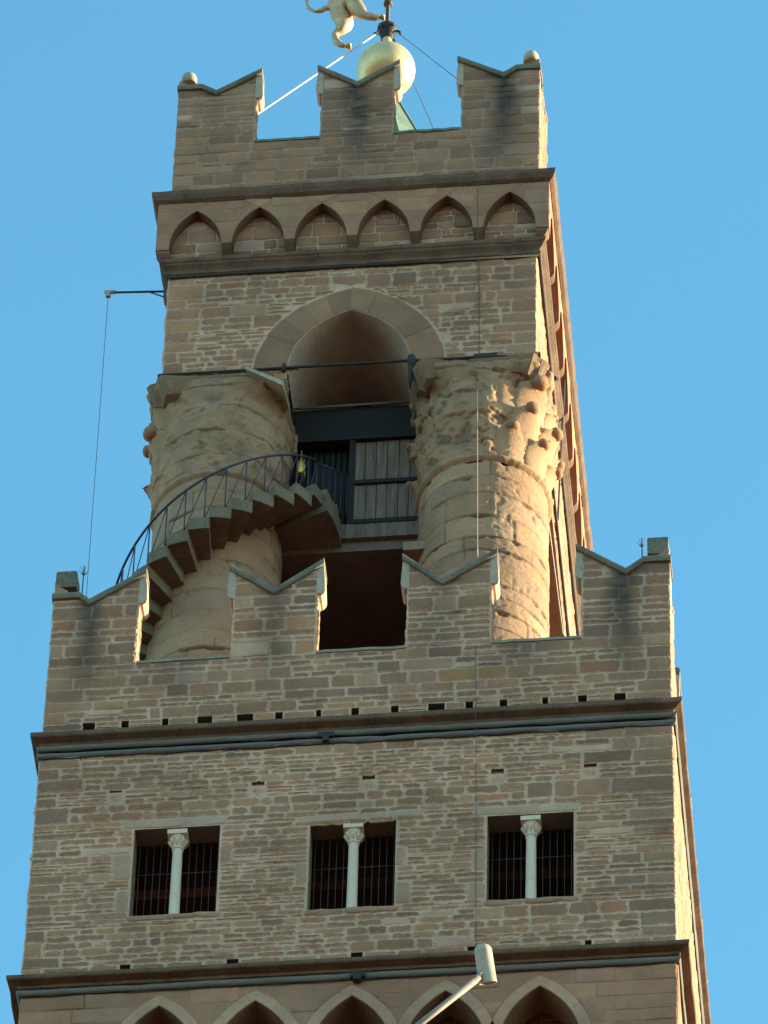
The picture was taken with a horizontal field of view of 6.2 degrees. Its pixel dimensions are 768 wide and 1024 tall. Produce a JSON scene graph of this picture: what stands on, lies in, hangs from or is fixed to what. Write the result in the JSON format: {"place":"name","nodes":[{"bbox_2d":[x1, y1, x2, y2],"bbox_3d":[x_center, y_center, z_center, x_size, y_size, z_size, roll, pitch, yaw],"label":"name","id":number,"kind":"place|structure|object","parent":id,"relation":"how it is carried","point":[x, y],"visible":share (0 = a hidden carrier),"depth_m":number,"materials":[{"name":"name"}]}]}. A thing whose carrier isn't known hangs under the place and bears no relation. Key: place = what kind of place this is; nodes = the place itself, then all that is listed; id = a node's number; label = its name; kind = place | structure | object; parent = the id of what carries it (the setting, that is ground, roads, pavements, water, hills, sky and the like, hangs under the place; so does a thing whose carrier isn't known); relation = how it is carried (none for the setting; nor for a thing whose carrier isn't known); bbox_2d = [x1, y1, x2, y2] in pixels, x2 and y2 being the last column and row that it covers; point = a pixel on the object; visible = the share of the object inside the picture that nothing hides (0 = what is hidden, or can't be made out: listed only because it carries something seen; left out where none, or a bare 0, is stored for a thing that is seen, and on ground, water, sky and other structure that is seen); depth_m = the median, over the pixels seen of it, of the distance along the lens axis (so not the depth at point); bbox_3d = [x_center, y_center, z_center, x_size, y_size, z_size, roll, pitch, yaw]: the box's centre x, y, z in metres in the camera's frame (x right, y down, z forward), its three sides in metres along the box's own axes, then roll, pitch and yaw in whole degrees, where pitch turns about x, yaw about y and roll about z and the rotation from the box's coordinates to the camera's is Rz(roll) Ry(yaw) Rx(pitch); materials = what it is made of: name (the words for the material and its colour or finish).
{"place":"outdoors","nodes":[
{"label":"outdoors","id":0,"kind":"place"},
{"bbox_2d":[0,0,767,1023],"label":"sky","id":1,"kind":"structure","parent":0,"point":[657,110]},
{"label":"ground","id":2,"kind":"structure","parent":0,"visible":0},
{"bbox_2d":[6,50,710,1023],"bbox_3d":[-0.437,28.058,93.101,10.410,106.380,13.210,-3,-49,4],"label":"bell tower","id":3,"kind":"structure","parent":2,"relation":"on","point":[374,714],"depth_m":113.17,"materials":[{"name":"brown stone"}]},
{"bbox_2d":[79,566,89,593],"bbox_3d":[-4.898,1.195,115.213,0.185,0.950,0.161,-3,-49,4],"label":"lightning rod","id":4,"kind":"object","parent":3,"relation":"on","point":[83,571],"visible":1,"depth_m":115.41,"materials":[{"name":"grey metal"}]},
{"bbox_2d":[104,290,163,297],"bbox_3d":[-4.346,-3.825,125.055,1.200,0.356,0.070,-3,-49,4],"label":"wall bracket","id":5,"kind":"object","parent":3,"relation":"attached to","point":[108,293],"depth_m":125.11,"materials":[{"name":"metal"}]},
{"bbox_2d":[86,301,107,596],"bbox_3d":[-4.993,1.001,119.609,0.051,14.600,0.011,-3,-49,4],"label":"hanging wire","id":6,"kind":"object","parent":5,"relation":"hanging from","point":[97,446],"visible":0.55,"depth_m":121.98,"materials":[{"name":"grey metal"}]},
{"bbox_2d":[124,816,224,921],"bbox_3d":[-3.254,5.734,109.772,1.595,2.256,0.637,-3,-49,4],"label":"window","id":7,"kind":"structure","parent":3,"relation":"in","point":[178,839],"depth_m":109.96,"materials":[{"name":"white stone"}]},
{"bbox_2d":[297,450,304,477],"bbox_3d":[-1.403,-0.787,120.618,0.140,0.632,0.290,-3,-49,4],"label":"brass lantern","id":8,"kind":"object","parent":3,"relation":"attached to","point":[301,466],"visible":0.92,"depth_m":120.38,"materials":[{"name":"gold metal"}]},
{"bbox_2d":[294,446,410,524],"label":"slatted door","id":9,"kind":"structure","parent":3,"relation":"in","point":[337,458],"depth_m":121.04,"materials":[{"name":"grey metal"}]},
{"bbox_2d":[305,0,414,93],"bbox_3d":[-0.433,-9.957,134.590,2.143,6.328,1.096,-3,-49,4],"label":"weather vane","id":10,"kind":"object","parent":3,"relation":"on","point":[385,51],"visible":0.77,"depth_m":133.33,"materials":[{"name":"metal"}]},
{"bbox_2d":[258,31,380,114],"bbox_3d":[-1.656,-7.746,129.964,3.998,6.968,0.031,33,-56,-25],"label":"guy wire","id":11,"kind":"object","parent":10,"relation":"attached to","point":[314,75],"visible":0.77,"depth_m":130.78,"materials":[{"name":"metal"}]},
{"bbox_2d":[394,40,432,126],"bbox_3d":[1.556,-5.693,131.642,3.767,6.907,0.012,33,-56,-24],"label":"guy wire","id":12,"kind":"object","parent":10,"relation":"attached to","point":[421,101],"visible":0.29,"depth_m":132.75,"materials":[{"name":"grey metal"}]},
{"bbox_2d":[394,30,455,77],"bbox_3d":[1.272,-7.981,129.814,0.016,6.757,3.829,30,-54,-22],"label":"guy wire","id":13,"kind":"object","parent":10,"relation":"attached to","point":[425,54],"visible":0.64,"depth_m":131.47,"materials":[{"name":"grey metal"}]},
{"bbox_2d":[299,808,421,915],"bbox_3d":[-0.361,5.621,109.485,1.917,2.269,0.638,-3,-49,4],"label":"window","id":14,"kind":"structure","parent":3,"relation":"in","point":[354,834],"depth_m":109.67,"materials":[{"name":"white stone"}]},
{"bbox_2d":[415,943,496,1023],"bbox_3d":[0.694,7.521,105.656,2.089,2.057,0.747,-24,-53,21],"label":"floodlight","id":15,"kind":"object","parent":3,"relation":"attached to","point":[485,967],"visible":1,"depth_m":105.79,"materials":[{"name":"beige paint"}]},
{"bbox_2d":[475,645,475,946],"bbox_3d":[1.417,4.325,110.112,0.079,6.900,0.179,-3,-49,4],"label":"conductor cable","id":16,"kind":"object","parent":3,"relation":"attached to","point":[475,875],"visible":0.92,"depth_m":108.53,"materials":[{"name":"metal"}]},
{"bbox_2d":[477,390,477,556],"bbox_3d":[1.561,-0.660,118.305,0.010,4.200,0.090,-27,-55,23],"label":"hanging wire","id":17,"kind":"object","parent":3,"relation":"hanging from","point":[477,473],"visible":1,"depth_m":118.28,"materials":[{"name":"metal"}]},
{"bbox_2d":[477,183,479,333],"bbox_3d":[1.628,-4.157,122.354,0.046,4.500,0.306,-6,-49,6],"label":"conductor cable","id":18,"kind":"object","parent":3,"relation":"attached to","point":[478,255],"visible":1,"depth_m":122.83,"materials":[{"name":"metal"}]},
{"bbox_2d":[476,803,578,906],"bbox_3d":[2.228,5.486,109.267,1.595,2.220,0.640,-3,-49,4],"label":"window","id":19,"kind":"structure","parent":3,"relation":"in","point":[531,826],"depth_m":109.48,"materials":[{"name":"white stone"}]},
{"bbox_2d":[557,379,565,519],"bbox_3d":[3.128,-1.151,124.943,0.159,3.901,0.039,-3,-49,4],"label":"wall pipe","id":20,"kind":"object","parent":3,"relation":"attached to","point":[561,444],"depth_m":124.91,"materials":[{"name":"brown metal"}]},
{"bbox_2d":[639,538,646,556],"bbox_3d":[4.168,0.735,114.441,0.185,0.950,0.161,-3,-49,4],"label":"lightning rod","id":21,"kind":"object","parent":3,"relation":"on","point":[641,543],"visible":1,"depth_m":114.65,"materials":[{"name":"grey metal"}]}
]}

